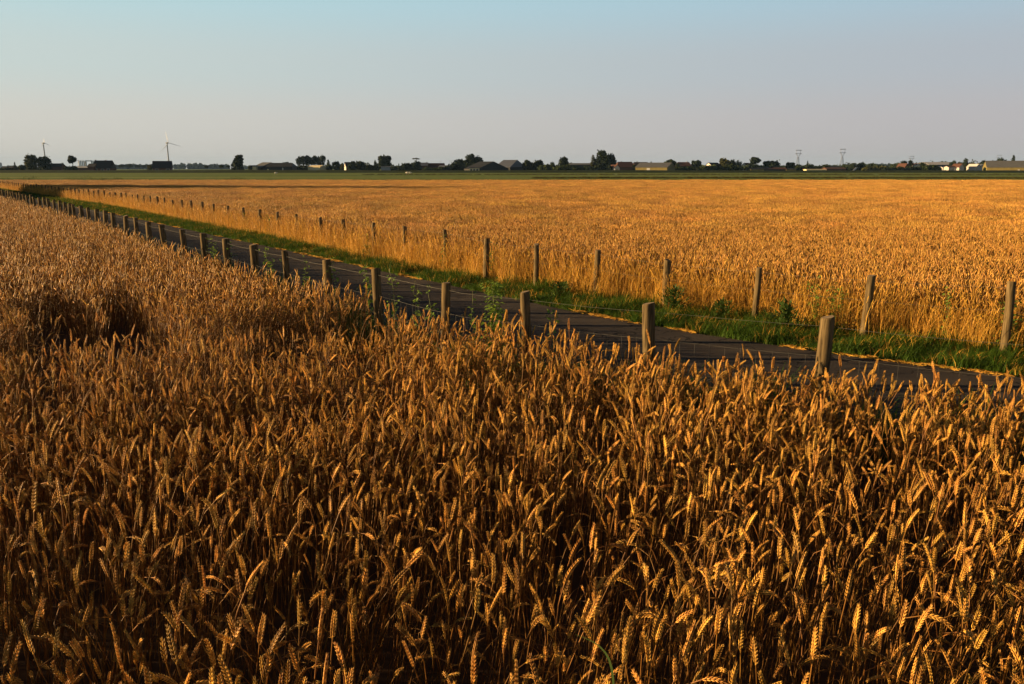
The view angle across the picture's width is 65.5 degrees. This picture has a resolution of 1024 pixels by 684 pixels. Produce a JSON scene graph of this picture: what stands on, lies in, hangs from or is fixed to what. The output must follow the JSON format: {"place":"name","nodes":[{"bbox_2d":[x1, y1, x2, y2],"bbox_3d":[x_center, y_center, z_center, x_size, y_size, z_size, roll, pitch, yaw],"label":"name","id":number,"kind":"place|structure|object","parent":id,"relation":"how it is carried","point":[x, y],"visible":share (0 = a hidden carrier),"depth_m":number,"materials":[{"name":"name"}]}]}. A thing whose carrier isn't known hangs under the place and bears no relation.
{"place":"outdoors","nodes":[
{"label":"outdoors","id":0,"kind":"place"},
{"bbox_2d":[50,163,64,169],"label":"shed","id":1,"kind":"structure","parent":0,"point":[58,166],"depth_m":583.28,"materials":[{"name":"brick"}]},
{"bbox_2d":[266,163,296,169],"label":"barn","id":2,"kind":"structure","parent":0,"point":[281,166],"depth_m":564.90,"materials":[{"name":"white paint"}]},
{"bbox_2d":[428,163,444,167],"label":"house","id":3,"kind":"structure","parent":0,"point":[433,165],"depth_m":588.12,"materials":[{"name":"brick"}]},
{"bbox_2d":[464,161,508,169],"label":"barn","id":4,"kind":"structure","parent":0,"point":[488,165],"depth_m":542.22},
{"bbox_2d":[499,160,522,169],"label":"barn","id":5,"kind":"structure","parent":0,"point":[513,164],"depth_m":571.16,"materials":[{"name":"stone"}]},
{"bbox_2d":[0,195,1023,683],"bbox_3d":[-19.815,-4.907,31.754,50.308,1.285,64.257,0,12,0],"label":"wheat field","id":6,"kind":"structure","parent":0,"point":[82,267],"depth_m":4.86,"materials":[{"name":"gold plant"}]},
{"bbox_2d":[207,235,219,262],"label":"climbing weed","id":7,"kind":"object","parent":6,"relation":"on","point":[214,253],"visible":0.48,"depth_m":15.44,"materials":[{"name":"green plant"}]},
{"bbox_2d":[259,248,280,284],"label":"climbing weed","id":8,"kind":"object","parent":6,"relation":"on","point":[264,256],"visible":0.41,"depth_m":13.13,"materials":[{"name":"green plant"}]},
{"bbox_2d":[301,255,313,314],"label":"climbing weed","id":9,"kind":"object","parent":6,"relation":"on","point":[308,277],"visible":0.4,"depth_m":12.03,"materials":[{"name":"green plant"}]},
{"bbox_2d":[326,257,340,335],"bbox_3d":[-2.529,-0.612,11.313,0.230,1.182,0.201,5,13,20],"label":"climbing weed","id":10,"kind":"object","parent":6,"relation":"on","point":[332,277],"visible":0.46,"depth_m":11.24,"materials":[{"name":"green plant"}]},
{"bbox_2d":[359,266,373,342],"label":"climbing weed","id":11,"kind":"object","parent":6,"relation":"on","point":[364,286],"visible":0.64,"depth_m":10.58,"materials":[{"name":"green plant"}]},
{"bbox_2d":[386,272,403,345],"bbox_3d":[-1.506,-0.336,10.175,0.235,1.167,0.310,-3,13,-14],"label":"climbing weed","id":12,"kind":"object","parent":6,"relation":"on","point":[393,312],"visible":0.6,"depth_m":10.14,"materials":[{"name":"green plant"}]},
{"bbox_2d":[409,276,423,350],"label":"climbing weed","id":13,"kind":"object","parent":6,"relation":"on","point":[415,300],"visible":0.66,"depth_m":9.82,"materials":[{"name":"green plant"}]},
{"bbox_2d":[425,285,438,345],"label":"climbing weed","id":14,"kind":"object","parent":6,"relation":"on","point":[432,313],"visible":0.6,"depth_m":9.60,"materials":[{"name":"green plant"}]},
{"bbox_2d":[467,283,477,364],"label":"climbing weed","id":15,"kind":"object","parent":6,"relation":"on","point":[474,325],"visible":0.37,"depth_m":9.10,"materials":[{"name":"green plant"}]},
{"bbox_2d":[477,276,514,382],"bbox_3d":[-0.182,-0.095,8.861,0.383,1.286,0.320,5,13,24],"label":"climbing weed","id":16,"kind":"object","parent":6,"relation":"on","point":[493,309],"visible":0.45,"depth_m":8.78,"materials":[{"name":"green plant"}]},
{"bbox_2d":[0,179,1023,354],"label":"wheat field","id":17,"kind":"structure","parent":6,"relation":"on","point":[966,237],"depth_m":22.96,"materials":[{"name":"gold plant"}]},
{"bbox_2d":[0,189,1023,446],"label":"post and wire fence","id":18,"kind":"object","parent":6,"relation":"on","point":[822,355],"visible":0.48,"depth_m":10.17,"materials":[{"name":"brown wood"}]},
{"bbox_2d":[546,294,558,390],"bbox_3d":[0.406,0.039,8.397,0.165,1.151,0.250,6,13,24],"label":"climbing weed","id":19,"kind":"object","parent":6,"relation":"on","point":[554,331],"visible":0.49,"depth_m":8.36,"materials":[{"name":"green plant"}]},
{"bbox_2d":[575,634,613,683],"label":"grass leaf","id":20,"kind":"object","parent":6,"relation":"on","point":[608,658],"visible":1,"depth_m":2.49,"materials":[{"name":"green plant"}]},
{"bbox_2d":[941,287,953,336],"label":"climbing weed","id":21,"kind":"object","parent":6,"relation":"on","point":[947,303],"visible":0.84,"depth_m":11.02,"materials":[{"name":"green plant"}]},
{"bbox_2d":[0,169,1023,179],"bbox_3d":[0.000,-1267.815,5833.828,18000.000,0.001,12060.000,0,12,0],"label":"ground","id":22,"kind":"structure","parent":0,"point":[211,176],"depth_m":249.99,"materials":[{"name":"green plant"}]},
{"bbox_2d":[23,153,39,169],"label":"tree","id":23,"kind":"object","parent":22,"relation":"on","point":[31,162],"visible":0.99,"depth_m":572.96,"materials":[{"name":"green plant"}]},
{"bbox_2d":[38,156,52,169],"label":"tree","id":24,"kind":"object","parent":22,"relation":"on","point":[45,163],"visible":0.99,"depth_m":579.77,"materials":[{"name":"green plant"}]},
{"bbox_2d":[63,166,78,169],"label":"tree","id":25,"kind":"object","parent":22,"relation":"on","point":[71,168],"visible":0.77,"depth_m":569.89,"materials":[{"name":"green plant"}]},
{"bbox_2d":[67,155,77,164],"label":"tree","id":26,"kind":"object","parent":22,"relation":"on","point":[71,159],"visible":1,"depth_m":583.89,"materials":[{"name":"green plant"}]},
{"bbox_2d":[87,164,96,169],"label":"shed","id":27,"kind":"structure","parent":22,"relation":"on","point":[91,166],"depth_m":540.69,"materials":[{"name":"brick"}]},
{"bbox_2d":[93,160,116,169],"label":"farmhouse","id":28,"kind":"object","parent":22,"relation":"on","point":[105,165],"visible":0.6,"depth_m":544.41,"materials":[{"name":"brick"}]},
{"bbox_2d":[152,161,172,169],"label":"farmhouse","id":29,"kind":"object","parent":22,"relation":"on","point":[162,165],"visible":0.72,"depth_m":544.04,"materials":[{"name":"brick"}]},
{"bbox_2d":[163,132,180,160],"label":"wind turbine","id":30,"kind":"object","parent":22,"relation":"on","point":[167,143],"visible":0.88,"depth_m":2331.05,"materials":[{"name":"grey metal"}]},
{"bbox_2d":[231,154,244,169],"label":"tree","id":31,"kind":"object","parent":22,"relation":"on","point":[237,163],"visible":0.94,"depth_m":574.14,"materials":[{"name":"green plant"}]},
{"bbox_2d":[257,162,271,169],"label":"barn","id":32,"kind":"structure","parent":22,"relation":"on","point":[262,165],"depth_m":579.31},
{"bbox_2d":[297,164,307,169],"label":"tree","id":33,"kind":"object","parent":22,"relation":"on","point":[303,167],"visible":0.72,"depth_m":584.24,"materials":[{"name":"green plant"}]},
{"bbox_2d":[299,156,306,164],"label":"tree","id":34,"kind":"object","parent":22,"relation":"on","point":[303,159],"visible":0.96,"depth_m":680.90,"materials":[{"name":"green plant"}]},
{"bbox_2d":[310,155,316,164],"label":"tree","id":35,"kind":"object","parent":22,"relation":"on","point":[313,160],"visible":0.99,"depth_m":681.14,"materials":[{"name":"green plant"}]},
{"bbox_2d":[308,165,326,169],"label":"greenhouse","id":36,"kind":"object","parent":22,"relation":"on","point":[316,167],"visible":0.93,"depth_m":573.38,"materials":[{"name":"white glass"}]},
{"bbox_2d":[318,155,325,164],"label":"tree","id":37,"kind":"object","parent":22,"relation":"on","point":[322,159],"visible":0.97,"depth_m":679.31,"materials":[{"name":"green plant"}]},
{"bbox_2d":[324,160,331,169],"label":"tree","id":38,"kind":"object","parent":22,"relation":"on","point":[328,166],"visible":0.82,"depth_m":575.43,"materials":[{"name":"green plant"}]},
{"bbox_2d":[332,160,340,169],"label":"tree","id":39,"kind":"object","parent":22,"relation":"on","point":[336,165],"visible":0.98,"depth_m":574.96,"materials":[{"name":"green plant"}]},
{"bbox_2d":[347,161,355,169],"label":"tree","id":40,"kind":"object","parent":22,"relation":"on","point":[352,165],"visible":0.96,"depth_m":565.03,"materials":[{"name":"green plant"}]},
{"bbox_2d":[355,161,365,169],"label":"tree","id":41,"kind":"object","parent":22,"relation":"on","point":[359,165],"visible":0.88,"depth_m":569.57,"materials":[{"name":"green plant"}]},
{"bbox_2d":[361,165,376,169],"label":"tree","id":42,"kind":"object","parent":22,"relation":"on","point":[370,167],"visible":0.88,"depth_m":564.92,"materials":[{"name":"green plant"}]},
{"bbox_2d":[378,154,391,166],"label":"tree","id":43,"kind":"object","parent":22,"relation":"on","point":[384,160],"visible":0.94,"depth_m":603.01,"materials":[{"name":"green plant"}]},
{"bbox_2d":[401,163,410,169],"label":"tree","id":44,"kind":"object","parent":22,"relation":"on","point":[404,166],"visible":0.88,"depth_m":569.25,"materials":[{"name":"green plant"}]},
{"bbox_2d":[409,160,421,169],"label":"tree","id":45,"kind":"object","parent":22,"relation":"on","point":[415,165],"visible":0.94,"depth_m":568.94,"materials":[{"name":"green plant"}]},
{"bbox_2d":[422,166,443,169],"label":"tree","id":46,"kind":"object","parent":22,"relation":"on","point":[437,168],"visible":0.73,"depth_m":554.48,"materials":[{"name":"green plant"}]},
{"bbox_2d":[443,165,454,169],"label":"tree","id":47,"kind":"object","parent":22,"relation":"on","point":[448,167],"visible":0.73,"depth_m":557.39,"materials":[{"name":"green plant"}]},
{"bbox_2d":[450,162,469,169],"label":"tree","id":48,"kind":"object","parent":22,"relation":"on","point":[459,166],"visible":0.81,"depth_m":559.45,"materials":[{"name":"green plant"}]},
{"bbox_2d":[463,154,483,165],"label":"tree","id":49,"kind":"object","parent":22,"relation":"on","point":[471,159],"visible":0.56,"depth_m":622.12,"materials":[{"name":"green plant"}]},
{"bbox_2d":[2,162,975,168],"bbox_3d":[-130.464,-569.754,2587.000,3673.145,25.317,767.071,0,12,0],"label":"distant woods","id":50,"kind":"object","parent":22,"relation":"on","point":[194,165],"visible":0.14,"depth_m":2432.97,"materials":[{"name":"green plant"}]},
{"bbox_2d":[18,159,980,170],"bbox_3d":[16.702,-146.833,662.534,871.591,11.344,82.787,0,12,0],"label":"tree belt","id":51,"kind":"object","parent":22,"relation":"on","point":[845,164],"visible":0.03,"depth_m":655.60,"materials":[{"name":"green plant"}]},
{"bbox_2d":[0,170,1023,172],"bbox_3d":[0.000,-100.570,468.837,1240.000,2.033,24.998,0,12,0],"label":"dyke","id":52,"kind":"structure","parent":22,"relation":"on","point":[483,171],"depth_m":465.39,"materials":[{"name":"green plant"}]},
{"bbox_2d":[521,160,533,169],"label":"tree","id":53,"kind":"object","parent":22,"relation":"on","point":[526,164],"visible":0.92,"depth_m":569.29,"materials":[{"name":"green plant"}]},
{"bbox_2d":[532,159,543,169],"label":"tree","id":54,"kind":"object","parent":22,"relation":"on","point":[536,163],"visible":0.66,"depth_m":571.49,"materials":[{"name":"green plant"}]},
{"bbox_2d":[537,164,554,169],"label":"tree","id":55,"kind":"object","parent":22,"relation":"on","point":[546,167],"visible":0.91,"depth_m":559.79,"materials":[{"name":"green plant"}]},
{"bbox_2d":[558,156,568,165],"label":"tree","id":56,"kind":"object","parent":22,"relation":"on","point":[563,160],"visible":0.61,"depth_m":578.60,"materials":[{"name":"green plant"}]},
{"bbox_2d":[553,164,577,169],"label":"tree","id":57,"kind":"object","parent":22,"relation":"on","point":[566,167],"visible":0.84,"depth_m":555.18,"materials":[{"name":"green plant"}]},
{"bbox_2d":[568,163,590,166],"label":"barn","id":58,"kind":"structure","parent":22,"relation":"on","point":[580,164],"depth_m":620.32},
{"bbox_2d":[576,165,594,169],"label":"tree","id":59,"kind":"object","parent":22,"relation":"on","point":[585,168],"visible":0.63,"depth_m":554.78,"materials":[{"name":"green plant"}]},
{"bbox_2d":[590,155,594,166],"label":"tree","id":60,"kind":"object","parent":22,"relation":"on","point":[592,163],"visible":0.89,"depth_m":582.75,"materials":[{"name":"green plant"}]},
{"bbox_2d":[592,164,612,169],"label":"tree","id":61,"kind":"object","parent":22,"relation":"on","point":[602,167],"visible":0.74,"depth_m":559.85,"materials":[{"name":"green plant"}]},
{"bbox_2d":[595,150,616,165],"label":"tree","id":62,"kind":"object","parent":22,"relation":"on","point":[602,157],"visible":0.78,"depth_m":582.77,"materials":[{"name":"green plant"}]},
{"bbox_2d":[616,161,633,169],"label":"farmhouse","id":63,"kind":"object","parent":22,"relation":"on","point":[624,165],"visible":0.7,"depth_m":571.94,"materials":[{"name":"brick"}]},
{"bbox_2d":[635,162,674,169],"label":"barn","id":64,"kind":"structure","parent":22,"relation":"on","point":[656,166],"depth_m":539.24,"materials":[{"name":"white paint"}]},
{"bbox_2d":[362,173,1023,178],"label":"reeds","id":65,"kind":"object","parent":22,"relation":"on","point":[906,177],"visible":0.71,"depth_m":204.18,"materials":[{"name":"green plant"}]},
{"bbox_2d":[675,165,714,169],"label":"tree","id":66,"kind":"object","parent":22,"relation":"on","point":[706,167],"visible":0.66,"depth_m":554.93,"materials":[{"name":"green plant"}]},
{"bbox_2d":[691,160,701,166],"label":"tree","id":67,"kind":"object","parent":22,"relation":"on","point":[696,163],"visible":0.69,"depth_m":583.74,"materials":[{"name":"green plant"}]},
{"bbox_2d":[719,157,732,165],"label":"tree","id":68,"kind":"object","parent":22,"relation":"on","point":[723,162],"visible":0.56,"depth_m":578.31,"materials":[{"name":"green plant"}]},
{"bbox_2d":[710,164,743,169],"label":"tree","id":69,"kind":"object","parent":22,"relation":"on","point":[729,167],"visible":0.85,"depth_m":556.75,"materials":[{"name":"green plant"}]},
{"bbox_2d":[744,164,762,170],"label":"tree","id":70,"kind":"object","parent":22,"relation":"on","point":[746,167],"visible":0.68,"depth_m":560.28,"materials":[{"name":"green plant"}]},
{"bbox_2d":[749,157,760,163],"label":"tree","id":71,"kind":"object","parent":22,"relation":"on","point":[754,160],"visible":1,"depth_m":583.32,"materials":[{"name":"green plant"}]},
{"bbox_2d":[748,167,763,170],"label":"barn","id":72,"kind":"structure","parent":22,"relation":"on","point":[756,169],"depth_m":555.90,"materials":[{"name":"grey"}]},
{"bbox_2d":[763,159,780,166],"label":"tree","id":73,"kind":"object","parent":22,"relation":"on","point":[776,163],"visible":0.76,"depth_m":582.96,"materials":[{"name":"green plant"}]},
{"bbox_2d":[785,162,795,167],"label":"tree","id":74,"kind":"object","parent":22,"relation":"on","point":[790,164],"visible":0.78,"depth_m":584.09,"materials":[{"name":"green plant"}]},
{"bbox_2d":[794,165,809,170],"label":"tree","id":75,"kind":"object","parent":22,"relation":"on","point":[799,168],"visible":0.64,"depth_m":574.40,"materials":[{"name":"green plant"}]},
{"bbox_2d":[808,164,829,168],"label":"tree","id":76,"kind":"object","parent":22,"relation":"on","point":[819,167],"visible":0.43,"depth_m":583.97,"materials":[{"name":"green plant"}]},
{"bbox_2d":[849,163,856,169],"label":"tree","id":77,"kind":"object","parent":22,"relation":"on","point":[852,166],"visible":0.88,"depth_m":584.63,"materials":[{"name":"green plant"}]},
{"bbox_2d":[856,162,864,170],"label":"tree","id":78,"kind":"object","parent":22,"relation":"on","point":[860,165],"visible":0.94,"depth_m":586.69,"materials":[{"name":"green plant"}]},
{"bbox_2d":[861,166,887,170],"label":"tree","id":79,"kind":"object","parent":22,"relation":"on","point":[872,168],"visible":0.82,"depth_m":574.40,"materials":[{"name":"green plant"}]},
{"bbox_2d":[881,166,904,169],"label":"tree","id":80,"kind":"object","parent":22,"relation":"on","point":[894,168],"visible":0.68,"depth_m":569.54,"materials":[{"name":"green plant"}]},
{"bbox_2d":[905,165,921,169],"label":"tree","id":81,"kind":"object","parent":22,"relation":"on","point":[909,167],"visible":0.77,"depth_m":569.92,"materials":[{"name":"green plant"}]},
{"bbox_2d":[922,164,941,169],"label":"tree","id":82,"kind":"object","parent":22,"relation":"on","point":[931,167],"visible":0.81,"depth_m":564.67,"materials":[{"name":"green plant"}]},
{"bbox_2d":[919,162,948,165],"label":"barn","id":83,"kind":"structure","parent":22,"relation":"on","point":[938,163],"depth_m":637.95,"materials":[{"name":"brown paint"}]},
{"bbox_2d":[944,166,955,169],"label":"cottage","id":84,"kind":"structure","parent":22,"relation":"on","point":[949,167],"depth_m":573.42,"materials":[{"name":"white paint"}]},
{"bbox_2d":[952,164,963,169],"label":"cottage","id":85,"kind":"structure","parent":22,"relation":"on","point":[959,166],"depth_m":570.96,"materials":[{"name":"brown paint"}]},
{"bbox_2d":[962,159,967,169],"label":"tree","id":86,"kind":"object","parent":22,"relation":"on","point":[965,164],"visible":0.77,"depth_m":589.64,"materials":[{"name":"green plant"}]},
{"bbox_2d":[0,0,1023,168],"label":"sky","id":87,"kind":"structure","parent":0,"point":[274,81],"materials":[{"name":"blue"}]},
{"bbox_2d":[0,188,1023,377],"bbox_3d":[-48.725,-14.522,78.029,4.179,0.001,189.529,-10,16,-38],"label":"verge","id":88,"kind":"structure","parent":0,"point":[463,287],"depth_m":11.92,"materials":[{"name":"green plant"}]},
{"bbox_2d":[362,244,373,256],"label":"weed clump","id":89,"kind":"object","parent":88,"relation":"on","point":[363,250],"visible":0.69,"depth_m":21.62,"materials":[{"name":"green plant"}]},
{"bbox_2d":[0,181,1020,351],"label":"post and wire fence","id":90,"kind":"object","parent":88,"relation":"on","point":[1008,310],"visible":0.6,"depth_m":13.82,"materials":[{"name":"brown wood"}]},
{"bbox_2d":[85,208,1023,376],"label":"straw litter","id":91,"kind":"object","parent":88,"relation":"on","point":[783,345],"visible":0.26,"depth_m":11.88,"materials":[{"name":"yellow plant"}]},
{"bbox_2d":[542,280,582,297],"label":"weed clump","id":92,"kind":"object","parent":88,"relation":"on","point":[561,285],"visible":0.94,"depth_m":15.18,"materials":[{"name":"green plant"}]},
{"bbox_2d":[652,284,692,316],"bbox_3d":[2.722,-0.734,13.475,0.844,0.500,0.866,4,13,18],"label":"weed clump","id":93,"kind":"object","parent":88,"relation":"on","point":[675,294],"visible":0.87,"depth_m":13.53,"materials":[{"name":"green plant"}]},
{"bbox_2d":[703,297,740,321],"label":"weed clump","id":94,"kind":"object","parent":88,"relation":"on","point":[721,305],"visible":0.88,"depth_m":12.91,"materials":[{"name":"green plant"}]},
{"bbox_2d":[749,296,815,331],"bbox_3d":[4.141,-0.418,11.884,0.962,0.559,0.889,-5,13,-22],"label":"weed clump","id":95,"kind":"object","parent":88,"relation":"on","point":[785,308],"visible":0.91,"depth_m":11.82,"materials":[{"name":"green plant"}]},
{"bbox_2d":[804,276,828,324],"bbox_3d":[4.650,-0.600,12.193,0.370,0.831,0.321,0,12,0],"label":"climbing weed","id":96,"kind":"object","parent":88,"relation":"on","point":[818,304],"visible":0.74,"depth_m":12.19,"materials":[{"name":"green plant"}]},
{"bbox_2d":[824,282,850,328],"bbox_3d":[4.883,-0.518,11.987,0.408,0.773,0.233,5,13,22],"label":"climbing weed","id":97,"kind":"object","parent":88,"relation":"on","point":[832,300],"visible":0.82,"depth_m":11.98,"materials":[{"name":"green plant"}]},
{"bbox_2d":[993,300,1023,348],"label":"climbing weed","id":98,"kind":"object","parent":88,"relation":"on","point":[1015,329],"visible":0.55,"depth_m":10.50,"materials":[{"name":"green plant"}]},
{"bbox_2d":[4,194,1023,429],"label":"road","id":99,"kind":"structure","parent":0,"point":[590,325],"depth_m":11.79,"materials":[{"name":"grey asphalt"}]},
{"bbox_2d":[140,268,1021,487],"label":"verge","id":100,"kind":"structure","parent":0,"point":[644,425],"depth_m":7.65,"materials":[{"name":"green plant"}]},
{"bbox_2d":[677,161,691,166],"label":"house","id":101,"kind":"structure","parent":0,"point":[685,164],"depth_m":582.47,"materials":[{"name":"brick"}]},
{"bbox_2d":[763,167,786,170],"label":"barn","id":102,"kind":"structure","parent":0,"point":[775,168],"depth_m":558.04,"materials":[{"name":"black tile"}]},
{"bbox_2d":[822,167,845,169],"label":"barn","id":103,"kind":"structure","parent":0,"point":[835,168],"depth_m":562.92,"materials":[{"name":"brick"}]},
{"bbox_2d":[966,164,980,169],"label":"house","id":104,"kind":"structure","parent":0,"point":[973,166],"depth_m":573.94,"materials":[{"name":"white paint"}]},
{"bbox_2d":[982,161,1023,169],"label":"barn","id":105,"kind":"structure","parent":0,"point":[1003,165],"depth_m":540.42,"materials":[{"name":"white paint"}]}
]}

